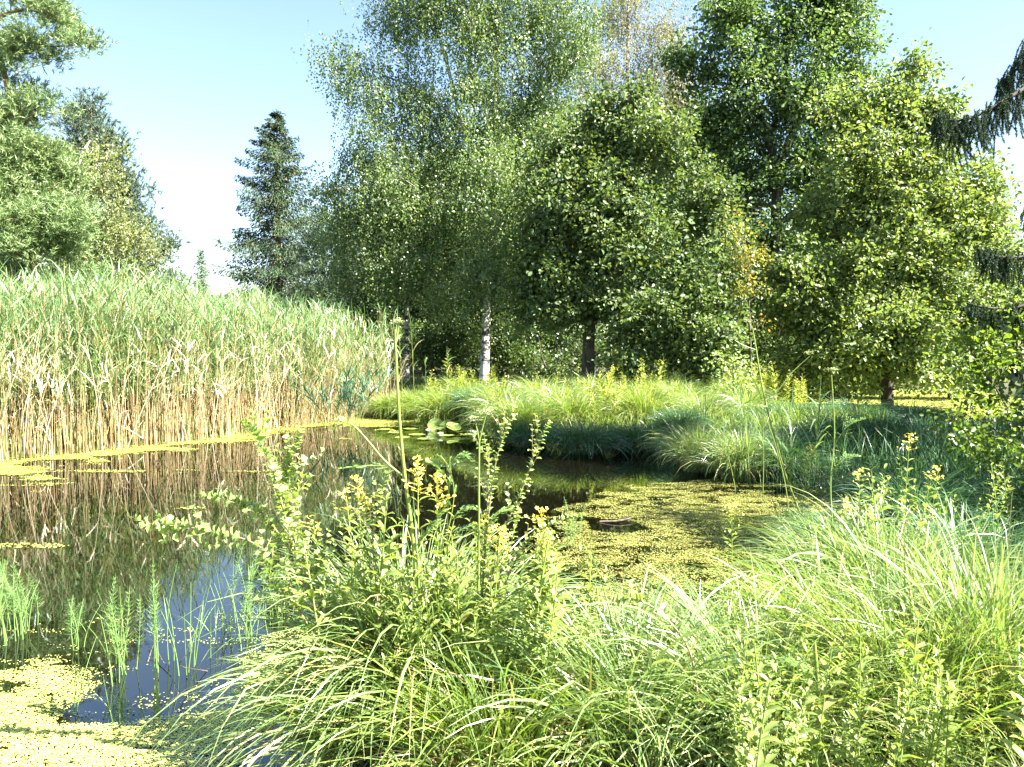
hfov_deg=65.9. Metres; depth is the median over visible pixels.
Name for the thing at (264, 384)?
dead reed
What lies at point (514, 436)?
sedge tussock
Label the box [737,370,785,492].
bank reed
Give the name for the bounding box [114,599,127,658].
water horsetail
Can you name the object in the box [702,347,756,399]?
pale shrub
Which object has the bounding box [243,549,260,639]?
water horsetail
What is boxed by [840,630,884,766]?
loosestrife plant
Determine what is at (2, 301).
common reed
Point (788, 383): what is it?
loosestrife plant
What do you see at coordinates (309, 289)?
pine tree
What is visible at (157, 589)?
water horsetail
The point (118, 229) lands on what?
birch tree
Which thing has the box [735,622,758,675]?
loosestrife plant
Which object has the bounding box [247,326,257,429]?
dead reed
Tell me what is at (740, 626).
loosestrife plant
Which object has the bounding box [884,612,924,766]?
loosestrife plant
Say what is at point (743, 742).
loosestrife plant
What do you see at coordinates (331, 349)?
dead reed
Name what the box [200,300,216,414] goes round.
common reed
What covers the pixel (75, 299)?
common reed
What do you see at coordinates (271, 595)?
water horsetail
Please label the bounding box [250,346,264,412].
dead reed
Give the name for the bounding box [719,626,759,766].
loosestrife plant
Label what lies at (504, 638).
loosestrife plant
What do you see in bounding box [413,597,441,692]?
loosestrife plant
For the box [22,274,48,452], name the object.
common reed
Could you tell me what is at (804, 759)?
loosestrife plant
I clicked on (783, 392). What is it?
loosestrife plant
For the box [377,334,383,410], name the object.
tall reed
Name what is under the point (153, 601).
water horsetail
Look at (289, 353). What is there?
common reed
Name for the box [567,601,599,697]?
loosestrife plant
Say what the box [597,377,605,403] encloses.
loosestrife plant
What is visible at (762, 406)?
umbellifer
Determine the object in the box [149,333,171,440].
common reed
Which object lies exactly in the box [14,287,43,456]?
common reed
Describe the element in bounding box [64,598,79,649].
water horsetail
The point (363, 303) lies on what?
understory shrub
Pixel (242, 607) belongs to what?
water horsetail
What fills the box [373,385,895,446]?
bank grass
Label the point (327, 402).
leaning reed
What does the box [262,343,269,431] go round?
dead reed
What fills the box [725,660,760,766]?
loosestrife plant
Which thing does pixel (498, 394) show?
loosestrife plant
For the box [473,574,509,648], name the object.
loosestrife plant
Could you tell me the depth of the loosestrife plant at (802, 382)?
17.98 m
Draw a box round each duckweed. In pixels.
[0,417,465,547]
[0,615,314,766]
[534,479,863,615]
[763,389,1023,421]
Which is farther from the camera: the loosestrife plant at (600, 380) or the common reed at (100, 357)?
the loosestrife plant at (600, 380)
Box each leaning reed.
[286,373,325,428]
[292,374,331,431]
[309,372,336,426]
[317,375,333,429]
[323,383,333,414]
[328,369,355,429]
[331,360,356,432]
[334,381,343,431]
[337,368,358,429]
[338,370,358,431]
[342,367,374,430]
[342,373,364,427]
[342,388,352,421]
[343,383,359,431]
[344,363,357,430]
[349,378,361,431]
[353,362,381,432]
[355,368,387,425]
[356,362,372,414]
[357,357,398,432]
[358,381,378,426]
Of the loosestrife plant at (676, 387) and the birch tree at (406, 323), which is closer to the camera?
the loosestrife plant at (676, 387)
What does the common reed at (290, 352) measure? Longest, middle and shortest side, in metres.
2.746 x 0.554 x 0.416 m
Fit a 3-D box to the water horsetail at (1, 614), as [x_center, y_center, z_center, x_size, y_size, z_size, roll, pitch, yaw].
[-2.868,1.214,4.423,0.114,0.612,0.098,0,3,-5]
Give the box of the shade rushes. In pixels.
[722,407,1023,552]
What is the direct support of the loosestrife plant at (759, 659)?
on the ground at (668, 449)
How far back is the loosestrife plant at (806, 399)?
18.36 m
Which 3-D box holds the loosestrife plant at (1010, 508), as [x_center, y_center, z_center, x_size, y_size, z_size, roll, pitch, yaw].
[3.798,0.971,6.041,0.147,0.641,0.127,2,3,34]
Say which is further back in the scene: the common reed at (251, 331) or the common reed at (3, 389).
the common reed at (251, 331)
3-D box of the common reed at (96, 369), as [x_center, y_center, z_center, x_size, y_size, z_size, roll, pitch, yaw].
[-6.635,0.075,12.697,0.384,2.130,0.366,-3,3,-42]
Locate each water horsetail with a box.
[0,559,10,634]
[0,560,11,629]
[0,561,4,611]
[0,564,18,635]
[0,566,10,645]
[0,581,10,645]
[4,576,11,630]
[5,566,19,640]
[7,590,25,626]
[12,569,27,634]
[13,581,22,639]
[16,570,32,633]
[21,591,34,629]
[24,580,29,626]
[25,572,41,624]
[62,599,77,640]
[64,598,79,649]
[68,599,87,644]
[69,604,82,649]
[70,603,84,638]
[72,636,96,710]
[74,661,94,707]
[81,603,101,646]
[89,628,112,676]
[95,676,125,723]
[96,591,116,652]
[100,616,112,685]
[103,573,117,653]
[106,604,126,674]
[108,596,130,667]
[109,603,128,682]
[110,667,125,723]
[113,598,125,663]
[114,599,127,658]
[115,668,118,710]
[120,587,136,674]
[132,599,147,669]
[145,580,160,658]
[147,565,165,668]
[148,658,158,717]
[149,587,162,672]
[153,658,155,716]
[161,599,178,660]
[161,611,179,675]
[163,565,176,664]
[179,609,201,651]
[180,585,209,666]
[184,612,199,677]
[186,608,203,672]
[195,581,215,664]
[195,611,218,657]
[208,585,225,631]
[214,584,228,634]
[215,567,225,626]
[215,611,226,642]
[227,544,244,630]
[228,568,237,631]
[230,591,247,649]
[234,571,253,636]
[236,575,251,640]
[238,564,253,640]
[239,588,262,654]
[239,590,249,635]
[242,561,254,629]
[243,539,264,619]
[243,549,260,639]
[250,569,269,643]
[253,561,268,646]
[258,572,277,616]
[268,563,281,623]
[563,523,570,550]
[568,509,575,541]
[573,519,577,547]
[575,507,585,551]
[584,545,600,576]
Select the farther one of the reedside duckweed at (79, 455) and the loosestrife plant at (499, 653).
the reedside duckweed at (79, 455)
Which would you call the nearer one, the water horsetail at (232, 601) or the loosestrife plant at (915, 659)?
the loosestrife plant at (915, 659)
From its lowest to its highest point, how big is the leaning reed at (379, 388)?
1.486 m
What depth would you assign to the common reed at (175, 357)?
13.64 m
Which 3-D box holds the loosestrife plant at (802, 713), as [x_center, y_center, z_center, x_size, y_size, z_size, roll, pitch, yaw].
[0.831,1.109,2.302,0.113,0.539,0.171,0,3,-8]
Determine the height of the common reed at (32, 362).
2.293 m
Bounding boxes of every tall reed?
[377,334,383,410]
[393,334,412,407]
[407,314,421,421]
[423,357,429,389]
[446,351,452,389]
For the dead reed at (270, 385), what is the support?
in the water
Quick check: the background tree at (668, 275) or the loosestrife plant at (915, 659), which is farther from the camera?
the background tree at (668, 275)
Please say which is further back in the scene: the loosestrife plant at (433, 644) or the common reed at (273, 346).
the common reed at (273, 346)
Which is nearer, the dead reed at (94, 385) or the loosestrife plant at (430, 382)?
the dead reed at (94, 385)
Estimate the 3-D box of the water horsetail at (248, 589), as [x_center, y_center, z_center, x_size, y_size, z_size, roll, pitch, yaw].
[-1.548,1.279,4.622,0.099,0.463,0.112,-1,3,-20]
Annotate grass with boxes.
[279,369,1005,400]
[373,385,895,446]
[408,488,1023,766]
[698,410,1022,493]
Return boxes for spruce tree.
[191,248,211,301]
[206,109,374,369]
[929,39,1023,394]
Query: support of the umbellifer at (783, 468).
on the ground at (668, 449)
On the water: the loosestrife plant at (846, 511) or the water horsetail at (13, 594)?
the water horsetail at (13, 594)
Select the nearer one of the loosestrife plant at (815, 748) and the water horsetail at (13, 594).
the loosestrife plant at (815, 748)
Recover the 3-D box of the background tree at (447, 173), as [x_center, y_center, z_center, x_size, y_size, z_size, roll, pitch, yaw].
[-2.576,-7.154,37.023,12.447,13.541,7.921,0,3,0]
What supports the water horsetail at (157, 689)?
on the water
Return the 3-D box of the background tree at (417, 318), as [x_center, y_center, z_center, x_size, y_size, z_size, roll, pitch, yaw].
[-2.667,-4.264,34.029,11.089,8.193,6.439,0,3,0]
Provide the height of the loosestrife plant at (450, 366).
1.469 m
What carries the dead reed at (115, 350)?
in the water
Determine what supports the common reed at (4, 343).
in the water
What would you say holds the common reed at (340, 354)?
in the water
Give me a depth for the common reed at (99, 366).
12.62 m
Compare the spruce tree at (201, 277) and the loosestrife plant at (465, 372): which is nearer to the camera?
the loosestrife plant at (465, 372)
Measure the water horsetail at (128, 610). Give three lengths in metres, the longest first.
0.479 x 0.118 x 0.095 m
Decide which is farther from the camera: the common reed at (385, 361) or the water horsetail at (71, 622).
the common reed at (385, 361)
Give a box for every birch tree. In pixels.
[42,128,182,305]
[291,0,625,383]
[330,203,453,384]
[565,0,709,339]
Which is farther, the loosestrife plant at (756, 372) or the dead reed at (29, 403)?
the loosestrife plant at (756, 372)
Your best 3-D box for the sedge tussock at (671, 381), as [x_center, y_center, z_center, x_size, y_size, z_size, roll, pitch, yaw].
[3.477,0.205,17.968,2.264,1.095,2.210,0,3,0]
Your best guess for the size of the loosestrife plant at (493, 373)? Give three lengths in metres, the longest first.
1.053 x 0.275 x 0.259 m
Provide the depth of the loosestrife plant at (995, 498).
5.51 m
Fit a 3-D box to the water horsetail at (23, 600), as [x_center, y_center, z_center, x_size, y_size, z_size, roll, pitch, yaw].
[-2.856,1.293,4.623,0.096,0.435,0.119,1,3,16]
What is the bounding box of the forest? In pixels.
[0,247,1023,367]
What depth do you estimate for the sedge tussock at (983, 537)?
4.61 m
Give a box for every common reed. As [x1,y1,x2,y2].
[0,276,7,350]
[0,281,16,377]
[0,302,22,442]
[0,309,14,399]
[0,318,11,461]
[1,293,27,445]
[3,286,44,458]
[4,297,31,421]
[5,312,36,444]
[9,291,35,455]
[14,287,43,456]
[17,296,50,454]
[20,314,47,441]
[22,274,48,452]
[23,281,43,444]
[23,313,50,431]
[26,307,55,452]
[29,270,56,450]
[34,269,64,457]
[36,285,68,453]
[42,300,65,453]
[45,316,73,444]
[48,284,74,457]
[59,300,90,448]
[62,307,74,383]
[66,285,88,443]
[69,287,97,453]
[69,311,96,409]
[70,306,90,433]
[70,321,92,437]
[74,317,95,437]
[85,308,102,441]
[86,303,117,447]
[89,325,105,450]
[90,289,129,451]
[102,319,117,438]
[106,323,123,403]
[111,293,139,449]
[116,285,140,443]
[123,286,149,444]
[125,315,148,436]
[130,277,162,445]
[130,323,157,441]
[131,285,147,430]
[138,321,159,426]
[141,275,173,439]
[145,275,169,442]
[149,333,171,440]
[150,296,167,444]
[159,322,183,441]
[166,290,191,434]
[174,306,185,383]
[174,307,201,441]
[176,288,197,431]
[176,305,208,441]
[180,281,209,416]
[181,273,197,415]
[181,311,217,436]
[185,328,196,436]
[194,304,212,423]
[197,291,219,400]
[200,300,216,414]
[202,309,215,440]
[210,322,220,437]
[211,300,231,424]
[220,293,243,433]
[221,295,255,410]
[222,296,250,436]
[228,294,248,434]
[231,295,247,432]
[234,319,248,431]
[239,312,265,417]
[239,322,251,415]
[245,310,266,411]
[247,302,258,379]
[251,301,268,415]
[252,325,271,427]
[259,308,277,427]
[261,292,279,414]
[261,325,272,409]
[265,301,283,425]
[266,304,288,415]
[267,306,288,420]
[267,321,279,412]
[269,309,282,423]
[271,289,297,413]
[277,290,302,429]
[281,301,300,422]
[282,304,302,426]
[286,323,295,422]
[288,331,300,391]
[291,310,302,411]
[292,294,310,426]
[293,334,306,422]
[297,322,308,388]
[305,311,324,421]
[325,312,341,390]
[337,330,344,376]
[338,318,348,420]
[338,333,350,421]
[351,329,366,415]
[360,310,380,396]
[364,337,376,416]
[374,331,385,410]
[383,336,391,385]
[390,309,399,384]
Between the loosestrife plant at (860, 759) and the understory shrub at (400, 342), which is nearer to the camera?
the loosestrife plant at (860, 759)
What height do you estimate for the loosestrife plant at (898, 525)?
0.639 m
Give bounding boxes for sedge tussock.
[119,498,636,766]
[141,600,548,766]
[235,573,726,766]
[363,389,404,419]
[369,553,870,766]
[377,384,435,419]
[384,383,473,428]
[419,373,490,395]
[431,380,510,418]
[437,376,500,404]
[443,378,541,420]
[446,388,566,440]
[455,381,538,425]
[462,394,571,447]
[483,394,591,440]
[488,417,560,449]
[498,375,568,392]
[507,375,586,400]
[510,547,1018,766]
[517,379,602,415]
[520,413,645,458]
[521,552,965,766]
[527,385,632,426]
[550,368,633,393]
[583,376,652,397]
[594,380,665,420]
[597,378,698,428]
[597,417,676,455]
[633,369,703,393]
[634,402,724,435]
[639,413,754,473]
[647,376,710,397]
[649,387,758,428]
[650,376,730,409]
[655,510,1009,734]
[662,372,721,387]
[669,417,817,485]
[671,518,1023,766]
[689,377,765,395]
[692,375,780,403]
[702,479,1023,620]
[708,384,795,411]
[719,405,775,430]
[719,504,980,608]
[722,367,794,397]
[731,424,852,487]
[740,397,840,426]
[745,492,1023,765]
[748,497,899,555]
[758,370,839,400]
[767,405,896,469]
[787,445,1023,550]
[795,475,1023,601]
[809,379,872,397]
[811,394,908,422]
[824,402,951,461]
[857,386,897,394]
[871,400,973,428]
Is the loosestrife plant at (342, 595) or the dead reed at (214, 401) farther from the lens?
the dead reed at (214, 401)
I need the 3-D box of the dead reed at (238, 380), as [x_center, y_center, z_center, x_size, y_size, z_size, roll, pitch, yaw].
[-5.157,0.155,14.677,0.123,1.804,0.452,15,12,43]
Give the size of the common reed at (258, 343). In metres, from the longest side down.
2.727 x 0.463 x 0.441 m
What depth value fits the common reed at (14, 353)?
11.92 m
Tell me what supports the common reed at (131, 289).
in the water
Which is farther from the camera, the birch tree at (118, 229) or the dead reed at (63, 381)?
the birch tree at (118, 229)
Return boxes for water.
[0,389,1023,766]
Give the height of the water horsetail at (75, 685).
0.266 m
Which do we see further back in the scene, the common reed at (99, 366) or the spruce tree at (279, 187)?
the spruce tree at (279, 187)
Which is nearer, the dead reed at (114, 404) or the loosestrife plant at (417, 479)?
the loosestrife plant at (417, 479)
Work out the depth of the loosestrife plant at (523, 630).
3.04 m
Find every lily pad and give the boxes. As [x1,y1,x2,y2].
[428,417,441,430]
[438,419,449,429]
[446,422,460,429]
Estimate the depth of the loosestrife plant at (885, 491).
4.54 m
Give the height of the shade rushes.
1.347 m
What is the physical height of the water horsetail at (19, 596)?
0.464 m
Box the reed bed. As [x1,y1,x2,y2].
[0,251,410,461]
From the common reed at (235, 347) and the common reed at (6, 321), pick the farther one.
the common reed at (235, 347)
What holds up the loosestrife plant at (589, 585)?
on the sedge tussock at (590, 681)
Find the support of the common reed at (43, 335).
in the water
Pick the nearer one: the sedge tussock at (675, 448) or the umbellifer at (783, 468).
the umbellifer at (783, 468)
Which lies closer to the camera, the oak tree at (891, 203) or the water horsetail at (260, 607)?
the water horsetail at (260, 607)
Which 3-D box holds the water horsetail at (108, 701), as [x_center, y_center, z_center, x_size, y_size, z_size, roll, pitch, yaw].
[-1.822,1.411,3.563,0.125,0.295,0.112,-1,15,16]
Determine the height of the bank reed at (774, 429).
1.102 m
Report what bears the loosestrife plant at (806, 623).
on the ground at (668, 449)
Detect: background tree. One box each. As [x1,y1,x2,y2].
[156,261,194,303]
[328,200,570,374]
[335,84,569,373]
[466,103,662,362]
[562,96,784,374]
[617,134,795,359]
[751,190,1023,355]
[790,130,1023,368]
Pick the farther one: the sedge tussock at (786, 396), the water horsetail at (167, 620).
the sedge tussock at (786, 396)
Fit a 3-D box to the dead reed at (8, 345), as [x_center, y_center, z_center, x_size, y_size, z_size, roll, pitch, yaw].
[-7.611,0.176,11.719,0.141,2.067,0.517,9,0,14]
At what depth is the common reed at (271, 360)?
16.06 m
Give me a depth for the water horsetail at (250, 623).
4.32 m
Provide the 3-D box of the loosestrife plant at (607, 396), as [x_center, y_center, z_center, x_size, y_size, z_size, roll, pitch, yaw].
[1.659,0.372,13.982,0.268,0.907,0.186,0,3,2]
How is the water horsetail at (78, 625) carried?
on the water
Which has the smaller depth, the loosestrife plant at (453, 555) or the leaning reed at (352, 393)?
the loosestrife plant at (453, 555)
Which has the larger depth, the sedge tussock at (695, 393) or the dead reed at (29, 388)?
the sedge tussock at (695, 393)
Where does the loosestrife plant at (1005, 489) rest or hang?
on the ground at (668, 449)
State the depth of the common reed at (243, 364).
15.07 m
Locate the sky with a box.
[0,0,1023,342]
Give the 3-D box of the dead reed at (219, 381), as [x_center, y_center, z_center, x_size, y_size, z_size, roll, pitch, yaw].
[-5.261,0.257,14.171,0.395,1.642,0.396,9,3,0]
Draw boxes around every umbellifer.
[334,318,450,684]
[427,451,489,662]
[433,407,517,670]
[731,319,816,513]
[753,404,789,520]
[768,641,822,739]
[826,367,865,552]
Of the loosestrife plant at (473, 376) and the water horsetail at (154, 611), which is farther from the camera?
the loosestrife plant at (473, 376)
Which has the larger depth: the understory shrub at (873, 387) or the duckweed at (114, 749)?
the understory shrub at (873, 387)
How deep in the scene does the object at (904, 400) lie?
24.25 m
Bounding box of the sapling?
[715,199,776,381]
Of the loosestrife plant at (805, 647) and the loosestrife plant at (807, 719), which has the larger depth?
the loosestrife plant at (805, 647)
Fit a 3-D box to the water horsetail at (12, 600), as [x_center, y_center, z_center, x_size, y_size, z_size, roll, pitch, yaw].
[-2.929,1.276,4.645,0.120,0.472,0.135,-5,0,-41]
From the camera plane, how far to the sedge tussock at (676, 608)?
3.07 m
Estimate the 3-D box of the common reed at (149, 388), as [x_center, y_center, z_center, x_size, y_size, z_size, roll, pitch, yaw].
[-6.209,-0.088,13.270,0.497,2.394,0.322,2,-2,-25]
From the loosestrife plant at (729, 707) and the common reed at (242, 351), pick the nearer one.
the loosestrife plant at (729, 707)
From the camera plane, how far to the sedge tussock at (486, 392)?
15.42 m
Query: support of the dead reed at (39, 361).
in the water
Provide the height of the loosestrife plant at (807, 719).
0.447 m
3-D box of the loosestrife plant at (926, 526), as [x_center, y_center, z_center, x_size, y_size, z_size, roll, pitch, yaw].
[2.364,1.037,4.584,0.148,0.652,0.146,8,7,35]
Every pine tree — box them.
[0,0,119,298]
[0,81,168,284]
[103,196,196,288]
[273,172,373,327]
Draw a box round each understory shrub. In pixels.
[326,282,393,371]
[356,314,429,376]
[393,303,481,380]
[460,311,574,383]
[509,320,618,385]
[600,320,682,384]
[667,363,723,383]
[726,297,796,380]
[775,346,903,401]
[851,313,930,397]
[906,333,1009,398]
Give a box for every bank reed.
[694,394,714,437]
[703,417,737,490]
[716,384,759,487]
[722,417,741,474]
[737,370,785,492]
[762,400,787,477]
[772,391,798,476]
[796,402,835,491]
[801,382,831,471]
[825,405,853,480]
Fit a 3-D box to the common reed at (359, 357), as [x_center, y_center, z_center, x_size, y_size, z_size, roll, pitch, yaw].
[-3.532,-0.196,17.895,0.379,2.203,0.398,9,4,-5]
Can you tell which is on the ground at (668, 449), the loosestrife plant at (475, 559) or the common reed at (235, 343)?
the loosestrife plant at (475, 559)
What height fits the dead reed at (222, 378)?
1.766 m
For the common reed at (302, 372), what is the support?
in the water
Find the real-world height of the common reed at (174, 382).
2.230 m
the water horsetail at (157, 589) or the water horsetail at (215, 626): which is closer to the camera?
the water horsetail at (157, 589)
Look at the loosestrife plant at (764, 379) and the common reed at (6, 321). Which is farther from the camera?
the loosestrife plant at (764, 379)
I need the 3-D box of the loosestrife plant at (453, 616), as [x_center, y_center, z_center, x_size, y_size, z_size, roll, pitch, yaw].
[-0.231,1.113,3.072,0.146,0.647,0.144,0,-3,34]
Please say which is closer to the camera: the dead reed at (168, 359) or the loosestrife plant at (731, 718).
the loosestrife plant at (731, 718)
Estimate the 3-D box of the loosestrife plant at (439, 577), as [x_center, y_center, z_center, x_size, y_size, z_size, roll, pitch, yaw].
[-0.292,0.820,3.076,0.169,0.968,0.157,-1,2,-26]
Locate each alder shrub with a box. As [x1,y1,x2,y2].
[919,297,1023,478]
[988,304,1023,505]
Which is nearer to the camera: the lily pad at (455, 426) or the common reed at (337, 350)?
the lily pad at (455, 426)
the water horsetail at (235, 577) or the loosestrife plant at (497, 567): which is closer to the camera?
the loosestrife plant at (497, 567)
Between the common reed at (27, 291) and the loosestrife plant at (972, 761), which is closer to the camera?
the loosestrife plant at (972, 761)
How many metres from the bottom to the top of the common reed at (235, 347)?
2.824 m
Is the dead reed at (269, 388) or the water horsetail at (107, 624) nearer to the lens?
the water horsetail at (107, 624)
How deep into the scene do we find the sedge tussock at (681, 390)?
17.00 m
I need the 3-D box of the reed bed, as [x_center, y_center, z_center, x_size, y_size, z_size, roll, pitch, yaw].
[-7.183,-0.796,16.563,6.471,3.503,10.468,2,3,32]
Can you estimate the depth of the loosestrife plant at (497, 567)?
2.98 m
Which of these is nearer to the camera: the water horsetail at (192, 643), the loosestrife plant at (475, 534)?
the loosestrife plant at (475, 534)
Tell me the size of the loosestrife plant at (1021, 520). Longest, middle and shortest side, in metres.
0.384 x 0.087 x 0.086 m
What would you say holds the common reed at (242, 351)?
in the water
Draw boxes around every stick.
[148,634,168,663]
[179,649,206,671]
[600,517,630,522]
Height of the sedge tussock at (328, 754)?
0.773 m
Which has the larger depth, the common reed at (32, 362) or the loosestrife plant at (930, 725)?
the common reed at (32, 362)
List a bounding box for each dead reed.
[1,325,40,460]
[1,344,23,423]
[2,326,23,374]
[7,335,34,457]
[8,353,50,456]
[14,322,62,458]
[17,311,50,459]
[18,368,45,456]
[19,356,38,447]
[20,342,51,450]
[36,362,69,451]
[42,366,73,458]
[50,349,76,438]
[76,327,104,451]
[102,363,123,446]
[103,343,142,449]
[112,344,120,448]
[126,336,174,449]
[142,322,154,444]
[142,327,188,443]
[161,336,181,443]
[161,378,187,442]
[172,340,190,442]
[181,340,195,440]
[187,363,207,438]
[191,373,209,434]
[193,353,206,409]
[204,331,226,435]
[209,371,218,425]
[211,354,236,440]
[214,360,232,437]
[216,345,227,433]
[219,367,225,427]
[226,343,245,435]
[228,356,241,409]
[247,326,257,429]
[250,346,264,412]
[258,347,278,423]
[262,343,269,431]
[264,351,280,432]
[270,354,297,430]
[312,343,339,419]
[323,327,334,395]
[325,348,336,400]
[381,330,390,383]
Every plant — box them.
[289,536,350,749]
[297,514,341,645]
[319,532,372,687]
[331,487,369,628]
[344,474,380,648]
[345,589,362,658]
[348,470,389,683]
[349,486,387,674]
[354,492,408,688]
[366,610,409,764]
[380,562,407,643]
[385,546,423,630]
[386,571,431,679]
[389,548,423,619]
[389,590,431,766]
[391,602,422,691]
[402,454,435,675]
[411,471,455,684]
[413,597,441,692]
[419,512,462,601]
[420,529,451,630]
[421,605,442,687]
[426,370,434,393]
[429,540,463,666]
[434,381,443,394]
[436,580,461,669]
[436,611,456,684]
[437,527,479,692]
[438,547,480,740]
[442,348,452,382]
[442,586,465,692]
[452,366,457,380]
[455,553,475,638]
[457,364,467,386]
[459,371,467,392]
[461,526,489,591]
[462,505,508,632]
[462,513,497,661]
[462,607,497,725]
[469,369,476,388]
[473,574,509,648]
[474,580,520,756]
[478,524,525,698]
[487,364,496,383]
[490,612,517,661]
[494,383,503,438]
[500,375,509,396]
[502,582,520,638]
[504,597,537,681]
[507,359,516,384]
[508,531,563,725]
[508,578,547,734]
[510,506,555,638]
[515,529,564,672]
[516,554,563,662]
[519,530,570,679]
[527,564,572,756]
[529,532,583,671]
[534,372,540,400]
[537,541,573,678]
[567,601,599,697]
[573,377,581,399]
[573,544,610,651]
[581,378,588,399]
[587,381,600,423]
[595,371,603,399]
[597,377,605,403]
[599,382,612,418]
[604,365,614,395]
[609,388,618,424]
[610,383,622,418]
[616,359,625,382]
[636,358,646,390]
[641,372,650,392]
[651,358,666,385]
[672,380,679,401]
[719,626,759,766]
[720,502,743,590]
[722,707,746,766]
[723,585,744,648]
[723,684,739,766]
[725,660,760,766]
[726,673,784,766]
[732,612,752,650]
[732,693,765,766]
[734,629,787,764]
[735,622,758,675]
[737,699,764,766]
[749,363,761,393]
[752,609,773,650]
[753,662,786,758]
[754,642,780,753]
[760,368,768,396]
[768,362,781,402]
[768,646,794,746]
[773,681,818,766]
[776,684,804,766]
[777,364,787,400]
[781,381,786,402]
[782,706,812,766]
[782,717,830,766]
[783,372,792,403]
[786,592,821,702]
[789,633,817,702]
[791,378,801,404]
[795,444,818,523]
[795,679,819,766]
[797,736,814,766]
[798,376,807,405]
[802,384,808,401]
[802,641,851,766]
[809,610,836,668]
[827,708,856,766]
[830,613,853,686]
[832,496,862,544]
[839,684,851,762]
[840,494,851,527]
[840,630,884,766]
[840,678,874,766]
[844,667,873,763]
[848,609,863,656]
[849,467,870,532]
[858,463,897,562]
[858,476,894,540]
[861,490,885,544]
[882,602,946,766]
[882,662,933,766]
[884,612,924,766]
[891,511,906,552]
[895,691,912,766]
[896,432,917,521]
[898,490,913,537]
[902,474,938,558]
[907,659,953,766]
[908,684,955,766]
[909,706,921,766]
[910,508,936,545]
[911,633,956,760]
[915,675,959,766]
[915,684,936,761]
[920,465,943,531]
[922,649,962,766]
[926,685,967,766]
[935,492,956,535]
[960,662,997,766]
[963,731,976,765]
[967,720,989,766]
[972,487,1000,543]
[982,692,1000,753]
[985,463,1007,551]
[990,690,1021,763]
[992,465,1017,541]
[996,635,1023,766]
[1000,469,1017,530]
[1008,639,1023,765]
[1018,509,1023,544]
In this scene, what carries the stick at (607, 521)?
on the water
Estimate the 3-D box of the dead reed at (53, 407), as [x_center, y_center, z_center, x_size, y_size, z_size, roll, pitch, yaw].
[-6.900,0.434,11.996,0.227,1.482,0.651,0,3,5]
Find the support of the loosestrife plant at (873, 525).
on the ground at (668, 449)
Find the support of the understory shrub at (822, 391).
on the ground at (668, 449)
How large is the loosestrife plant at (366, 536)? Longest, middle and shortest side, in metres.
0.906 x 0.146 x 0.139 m
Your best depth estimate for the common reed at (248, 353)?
15.28 m
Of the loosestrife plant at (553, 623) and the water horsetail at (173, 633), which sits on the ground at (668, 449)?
the loosestrife plant at (553, 623)
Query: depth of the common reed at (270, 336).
15.91 m
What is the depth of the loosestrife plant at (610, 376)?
16.00 m
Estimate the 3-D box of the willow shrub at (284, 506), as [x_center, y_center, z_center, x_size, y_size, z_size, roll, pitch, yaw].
[-1.090,0.749,3.203,0.834,1.309,0.408,0,3,0]
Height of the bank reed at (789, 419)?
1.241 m
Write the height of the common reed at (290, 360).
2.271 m
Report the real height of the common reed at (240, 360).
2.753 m
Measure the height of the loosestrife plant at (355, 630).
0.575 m
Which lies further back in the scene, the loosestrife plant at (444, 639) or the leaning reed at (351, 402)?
the leaning reed at (351, 402)
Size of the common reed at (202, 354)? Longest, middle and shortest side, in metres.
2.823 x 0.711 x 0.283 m
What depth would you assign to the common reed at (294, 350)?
16.73 m
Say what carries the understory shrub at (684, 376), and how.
on the ground at (668, 449)
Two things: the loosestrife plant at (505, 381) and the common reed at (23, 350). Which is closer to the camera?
the common reed at (23, 350)
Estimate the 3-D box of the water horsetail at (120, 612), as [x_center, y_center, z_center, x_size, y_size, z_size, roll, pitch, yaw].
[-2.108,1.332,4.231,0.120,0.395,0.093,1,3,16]
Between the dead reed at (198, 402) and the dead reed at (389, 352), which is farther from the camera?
the dead reed at (389, 352)
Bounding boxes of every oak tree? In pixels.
[481,63,772,395]
[641,0,900,398]
[745,27,1023,407]
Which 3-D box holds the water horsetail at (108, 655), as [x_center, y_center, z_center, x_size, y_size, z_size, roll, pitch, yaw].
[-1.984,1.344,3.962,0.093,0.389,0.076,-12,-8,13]
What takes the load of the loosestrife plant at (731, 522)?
on the water
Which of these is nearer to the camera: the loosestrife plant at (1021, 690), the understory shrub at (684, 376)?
the loosestrife plant at (1021, 690)
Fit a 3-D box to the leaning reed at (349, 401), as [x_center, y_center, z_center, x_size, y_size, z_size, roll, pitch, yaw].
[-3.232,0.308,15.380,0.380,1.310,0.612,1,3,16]
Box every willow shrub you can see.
[127,406,338,688]
[471,395,585,671]
[609,579,809,756]
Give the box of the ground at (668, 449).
[24,347,1023,766]
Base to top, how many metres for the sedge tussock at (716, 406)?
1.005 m
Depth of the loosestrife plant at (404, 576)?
3.40 m
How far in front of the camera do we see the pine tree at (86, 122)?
26.46 m
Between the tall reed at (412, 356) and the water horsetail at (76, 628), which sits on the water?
the water horsetail at (76, 628)
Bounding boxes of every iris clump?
[784,549,989,646]
[826,519,1023,672]
[887,511,1023,637]
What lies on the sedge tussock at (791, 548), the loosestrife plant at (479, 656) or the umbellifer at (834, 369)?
the umbellifer at (834, 369)
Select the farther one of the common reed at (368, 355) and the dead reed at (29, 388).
the common reed at (368, 355)
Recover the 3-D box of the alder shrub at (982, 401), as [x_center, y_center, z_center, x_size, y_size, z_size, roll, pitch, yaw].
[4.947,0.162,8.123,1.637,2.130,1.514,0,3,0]
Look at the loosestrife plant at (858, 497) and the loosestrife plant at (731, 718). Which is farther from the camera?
the loosestrife plant at (858, 497)

